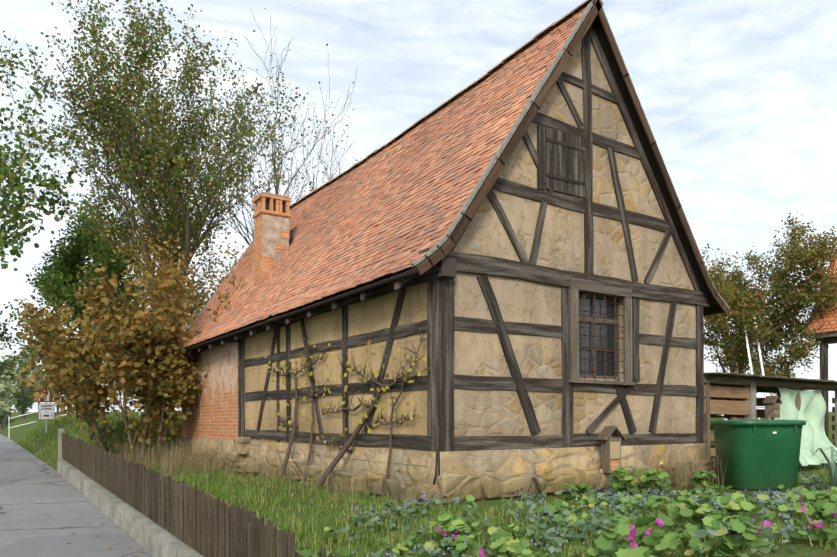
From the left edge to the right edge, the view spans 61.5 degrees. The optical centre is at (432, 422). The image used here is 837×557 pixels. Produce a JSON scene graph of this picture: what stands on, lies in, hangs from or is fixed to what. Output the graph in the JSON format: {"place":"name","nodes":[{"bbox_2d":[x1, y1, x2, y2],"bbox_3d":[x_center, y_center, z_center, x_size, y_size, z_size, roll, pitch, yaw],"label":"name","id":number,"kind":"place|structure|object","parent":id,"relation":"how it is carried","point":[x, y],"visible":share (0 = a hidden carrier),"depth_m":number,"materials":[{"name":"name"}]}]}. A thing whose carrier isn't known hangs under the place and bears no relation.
{"place":"outdoors","nodes":[
{"label":"outdoors","id":0,"kind":"place"},
{"bbox_2d":[0,434,151,556],"bbox_3d":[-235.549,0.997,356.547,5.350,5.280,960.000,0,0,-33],"label":"road asphalt","id":1,"kind":"structure","parent":0,"point":[28,528],"depth_m":11.13,"materials":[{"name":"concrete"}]},
{"bbox_2d":[6,448,144,555],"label":"fallen leaves","id":2,"kind":"object","parent":1,"relation":"on","point":[77,518],"visible":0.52,"depth_m":11.28,"materials":[{"name":"brown plant"}]},
{"bbox_2d":[181,282,426,450],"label":"side wall","id":3,"kind":"structure","parent":0,"point":[214,415],"depth_m":11.69,"materials":[{"name":"beige paint"}]},
{"bbox_2d":[0,0,836,411],"label":"sky","id":4,"kind":"structure","parent":0,"point":[738,98],"materials":[{"name":"white"}]},
{"bbox_2d":[0,412,836,556],"bbox_3d":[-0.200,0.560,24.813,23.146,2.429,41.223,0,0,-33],"label":"grass","id":5,"kind":"structure","parent":0,"point":[227,488],"depth_m":8.43,"materials":[{"name":"green plant"}]},
{"bbox_2d":[0,381,18,430],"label":"tree","id":6,"kind":"object","parent":5,"relation":"on","point":[7,397],"depth_m":60.21,"materials":[{"name":"green plant"}]},
{"bbox_2d":[0,350,35,422],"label":"tree","id":7,"kind":"object","parent":5,"relation":"on","point":[5,373],"depth_m":63.49,"materials":[{"name":"green plant"}]},
{"bbox_2d":[13,374,42,418],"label":"tree","id":8,"kind":"object","parent":5,"relation":"on","point":[24,402],"depth_m":67.45,"materials":[{"name":"green plant"}]},
{"bbox_2d":[18,362,46,385],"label":"tree","id":9,"kind":"object","parent":5,"relation":"on","point":[31,375],"depth_m":98.80,"materials":[{"name":"green plant"}]},
{"bbox_2d":[35,388,54,419],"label":"road sign plates","id":10,"kind":"object","parent":5,"relation":"on","point":[46,415],"visible":0.85,"depth_m":30.16,"materials":[{"name":"white metal"}]},
{"bbox_2d":[0,31,91,270],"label":"walnut tree","id":11,"kind":"object","parent":5,"relation":"on","point":[21,189],"depth_m":19.66,"materials":[{"name":"green plant"}]},
{"bbox_2d":[18,336,75,412],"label":"tree","id":12,"kind":"object","parent":5,"relation":"on","point":[21,345],"depth_m":70.33,"materials":[{"name":"plant"}]},
{"bbox_2d":[9,295,110,449],"bbox_3d":[-9.604,-1.063,18.498,2.682,4.622,2.301,0,0,-33],"label":"hazel shrub","id":13,"kind":"object","parent":5,"relation":"on","point":[26,324],"depth_m":18.51,"materials":[{"name":"brown plant"}]},
{"bbox_2d":[12,274,130,452],"bbox_3d":[-8.914,-1.197,17.668,2.958,4.879,3.763,0,0,-33],"label":"hazel shrub","id":14,"kind":"object","parent":5,"relation":"on","point":[92,386],"depth_m":17.32,"materials":[{"name":"brown plant"}]},
{"bbox_2d":[9,393,139,427],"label":"paddock fence tape","id":15,"kind":"object","parent":5,"relation":"on","point":[65,414],"visible":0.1,"depth_m":40.22,"materials":[{"name":"white plastic"}]},
{"bbox_2d":[0,193,150,417],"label":"green tree","id":16,"kind":"object","parent":5,"relation":"on","point":[60,267],"depth_m":27.08,"materials":[{"name":"green plant"}]},
{"bbox_2d":[58,259,187,462],"bbox_3d":[-7.336,-1.391,16.887,2.767,5.243,3.716,0,0,-10],"label":"hazel shrub","id":17,"kind":"object","parent":5,"relation":"on","point":[122,341],"depth_m":16.64,"materials":[{"name":"brown plant"}]},
{"bbox_2d":[57,460,203,556],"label":"concrete kerb wall","id":18,"kind":"structure","parent":5,"relation":"on","point":[150,537],"depth_m":10.03,"materials":[{"name":"grey concrete"}]},
{"bbox_2d":[58,428,63,459],"bbox_3d":[-9.579,0.709,18.173,0.130,1.100,0.130,0,0,-33],"label":"concrete fence post","id":19,"kind":"object","parent":18,"relation":"on","point":[60,431],"visible":0.57,"depth_m":18.12,"materials":[{"name":"grey concrete"}]},
{"bbox_2d":[62,433,339,556],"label":"fence pickets","id":20,"kind":"object","parent":18,"relation":"on","point":[201,522],"visible":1,"depth_m":7.77,"materials":[{"name":"brown wood"}]},
{"bbox_2d":[78,244,192,460],"bbox_3d":[-7.669,-1.910,19.533,2.912,6.281,3.918,0,0,-54],"label":"hazel shrub","id":21,"kind":"object","parent":5,"relation":"on","point":[150,268],"depth_m":19.55,"materials":[{"name":"brown plant"}]},
{"bbox_2d":[121,310,206,461],"bbox_3d":[-6.653,-0.830,17.751,2.413,4.117,2.373,0,0,-33],"label":"hazel shrub","id":22,"kind":"object","parent":5,"relation":"on","point":[183,382],"depth_m":17.41,"materials":[{"name":"brown plant"}]},
{"bbox_2d":[0,0,329,422],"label":"tree","id":23,"kind":"object","parent":5,"relation":"on","point":[158,129],"depth_m":21.36,"materials":[{"name":"green plant"}]},
{"bbox_2d":[89,207,243,340],"bbox_3d":[-6.978,-2.697,22.444,5.742,7.853,5.065,0,0,4],"label":"tree","id":24,"kind":"object","parent":5,"relation":"on","point":[197,301],"depth_m":21.21,"materials":[{"name":"green plant"}]},
{"bbox_2d":[100,261,246,458],"bbox_3d":[-6.739,-1.512,18.252,2.423,5.468,4.686,0,0,-75],"label":"hazel shrub","id":25,"kind":"object","parent":5,"relation":"on","point":[163,301],"depth_m":18.09,"materials":[{"name":"brown plant"}]},
{"bbox_2d":[185,8,360,253],"bbox_3d":[-6.332,-6.679,27.428,7.800,15.815,7.954,0,0,-2],"label":"bare tree","id":26,"kind":"object","parent":5,"relation":"on","point":[276,187],"depth_m":26.27,"materials":[{"name":"brown plant"}]},
{"bbox_2d":[248,328,430,495],"bbox_3d":[-2.173,-0.101,11.694,0.586,2.754,7.330,0,0,-33],"label":"tree","id":27,"kind":"object","parent":5,"relation":"on","point":[341,453],"depth_m":10.63,"materials":[{"name":"plant"}]},
{"bbox_2d":[108,434,729,514],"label":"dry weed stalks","id":28,"kind":"object","parent":5,"relation":"on","point":[177,458],"visible":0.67,"depth_m":13.38,"materials":[{"name":"brown plant"}]},
{"bbox_2d":[179,437,709,500],"bbox_3d":[-2.600,0.865,13.520,5.037,0.970,14.038,0,0,-56],"label":"stone foundation","id":29,"kind":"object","parent":5,"relation":"on","point":[542,461],"depth_m":10.06,"materials":[{"name":"beige stone"}]},
{"bbox_2d":[182,26,708,484],"bbox_3d":[-1.367,-2.459,15.541,5.850,6.627,13.240,0,0,-33],"label":"timber framing","id":30,"kind":"object","parent":5,"relation":"on","point":[562,157],"visible":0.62,"depth_m":10.08,"materials":[{"name":"brown wood"}]},
{"bbox_2d":[180,4,723,352],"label":"house roof deck","id":31,"kind":"structure","parent":30,"relation":"on","point":[714,306],"depth_m":10.91,"materials":[{"name":"brown wood"}]},
{"bbox_2d":[177,3,588,347],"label":"house roof tiles","id":32,"kind":"object","parent":31,"relation":"on","point":[390,207],"visible":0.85,"depth_m":11.81,"materials":[{"name":"orange tile"}]},
{"bbox_2d":[252,192,292,285],"bbox_3d":[-3.753,-4.135,16.514,0.765,2.280,0.620,0,0,-33],"label":"chimney","id":33,"kind":"object","parent":32,"relation":"on","point":[273,235],"visible":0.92,"depth_m":16.28,"materials":[{"name":"brick"}]},
{"bbox_2d":[289,0,603,207],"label":"house ridge tiles","id":34,"kind":"object","parent":32,"relation":"on","point":[523,47],"visible":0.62,"depth_m":12.68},
{"bbox_2d":[178,0,729,342],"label":"house verge mortar","id":35,"kind":"object","parent":30,"relation":"attached to","point":[445,237],"visible":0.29,"depth_m":9.38,"materials":[{"name":"grey concrete"}]},
{"bbox_2d":[406,0,729,314],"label":"house verge boards","id":36,"kind":"object","parent":30,"relation":"on","point":[440,253],"visible":0.52,"depth_m":9.74,"materials":[{"name":"brown wood"}]},
{"bbox_2d":[569,280,634,384],"bbox_3d":[2.453,-1.289,10.415,1.310,1.465,0.261,0,0,-33],"label":"window frame","id":37,"kind":"structure","parent":30,"relation":"in","point":[575,287],"depth_m":10.46,"materials":[{"name":"grey wood"}]},
{"bbox_2d":[579,297,614,375],"bbox_3d":[2.394,-1.272,10.505,1.070,1.260,0.004,0,0,-33],"label":"window glass","id":38,"kind":"object","parent":37,"relation":"in","point":[600,364],"depth_m":10.57,"materials":[{"name":"black glass"}]},
{"bbox_2d":[579,291,623,380],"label":"window iron bars","id":39,"kind":"object","parent":37,"relation":"attached to","point":[604,336],"depth_m":10.41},
{"bbox_2d":[296,467,836,556],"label":"leafy plants","id":40,"kind":"object","parent":5,"relation":"on","point":[507,545],"depth_m":6.01,"materials":[{"name":"green plant"}]},
{"bbox_2d":[333,472,836,556],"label":"borage plants","id":41,"kind":"object","parent":5,"relation":"on","point":[602,520],"depth_m":6.60,"materials":[{"name":"green plant"}]},
{"bbox_2d":[595,426,625,488],"bbox_3d":[2.566,0.526,10.101,0.428,0.944,0.200,0,0,-33],"label":"wooden insect hotel","id":42,"kind":"object","parent":5,"relation":"on","point":[605,438],"visible":0.77,"depth_m":10.04,"materials":[{"name":"brown wood"}]},
{"bbox_2d":[610,442,619,470],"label":"insect hotel","id":43,"kind":"structure","parent":42,"relation":"in","point":[614,448],"depth_m":10.03,"materials":[{"name":"beige wood"}]},
{"bbox_2d":[395,464,834,556],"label":"flowers","id":44,"kind":"object","parent":5,"relation":"on","point":[813,528],"visible":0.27,"depth_m":5.70,"materials":[{"name":"green plant"}]},
{"bbox_2d":[743,317,769,418],"bbox_3d":[10.165,-1.158,21.877,0.956,4.264,0.185,0,0,26],"label":"aluminium ladder","id":45,"kind":"object","parent":5,"relation":"on","point":[750,362],"visible":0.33,"depth_m":21.92,"materials":[{"name":"white metal"}]},
{"bbox_2d":[710,419,805,490],"bbox_3d":[4.863,0.470,10.558,1.150,1.035,1.070,0,0,-3],"label":"rain barrel","id":46,"kind":"object","parent":5,"relation":"on","point":[764,458],"visible":0.98,"depth_m":10.12,"materials":[{"name":"green plastic"}]},
{"bbox_2d":[754,425,795,433],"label":"rain tank label clips","id":47,"kind":"object","parent":46,"relation":"attached to","point":[773,432],"visible":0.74,"depth_m":10.02,"materials":[{"name":"white plastic"}]},
{"bbox_2d":[701,212,836,419],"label":"apple tree","id":48,"kind":"object","parent":5,"relation":"on","point":[741,300],"depth_m":22.24,"materials":[{"name":"green plant"}]},
{"bbox_2d":[704,372,836,469],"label":"wooden shelter","id":49,"kind":"object","parent":5,"relation":"on","point":[768,384],"visible":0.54,"depth_m":13.68,"materials":[{"name":"brown wood"}]},
{"bbox_2d":[762,396,781,418],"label":"birdhouse","id":50,"kind":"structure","parent":49,"relation":"attached to","point":[772,406],"depth_m":13.33,"materials":[{"name":"brown wood"}]},
{"bbox_2d":[774,387,836,465],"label":"cloth sheet","id":51,"kind":"object","parent":49,"relation":"hanging from","point":[811,413],"visible":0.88,"depth_m":14.22,"materials":[{"name":"fabric"}]},
{"bbox_2d":[763,363,791,393],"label":"tree","id":52,"kind":"object","parent":5,"relation":"on","point":[780,371],"depth_m":117.92,"materials":[{"name":"plant"}]},
{"bbox_2d":[744,382,836,464],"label":"shed concrete posts","id":53,"kind":"object","parent":5,"relation":"on","point":[752,400],"visible":0.18,"depth_m":13.39,"materials":[{"name":"grey concrete"}]},
{"bbox_2d":[804,447,836,486],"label":"leek plants","id":54,"kind":"object","parent":5,"relation":"on","point":[832,469],"visible":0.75,"depth_m":9.78,"materials":[{"name":"green plant"}]},
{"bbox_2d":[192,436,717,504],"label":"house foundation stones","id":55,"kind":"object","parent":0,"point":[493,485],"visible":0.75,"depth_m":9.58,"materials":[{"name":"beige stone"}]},
{"bbox_2d":[453,26,695,450],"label":"house gable walls","id":56,"kind":"structure","parent":0,"point":[491,412],"depth_m":9.99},
{"bbox_2d":[704,385,834,455],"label":"wooden planks","id":57,"kind":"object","parent":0,"point":[735,406],"depth_m":13.14,"materials":[{"name":"brown wood"}]},
{"bbox_2d":[803,251,836,439],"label":"building","id":58,"kind":"structure","parent":0,"point":[830,332],"depth_m":22.45,"materials":[{"name":"tile"}]}
]}

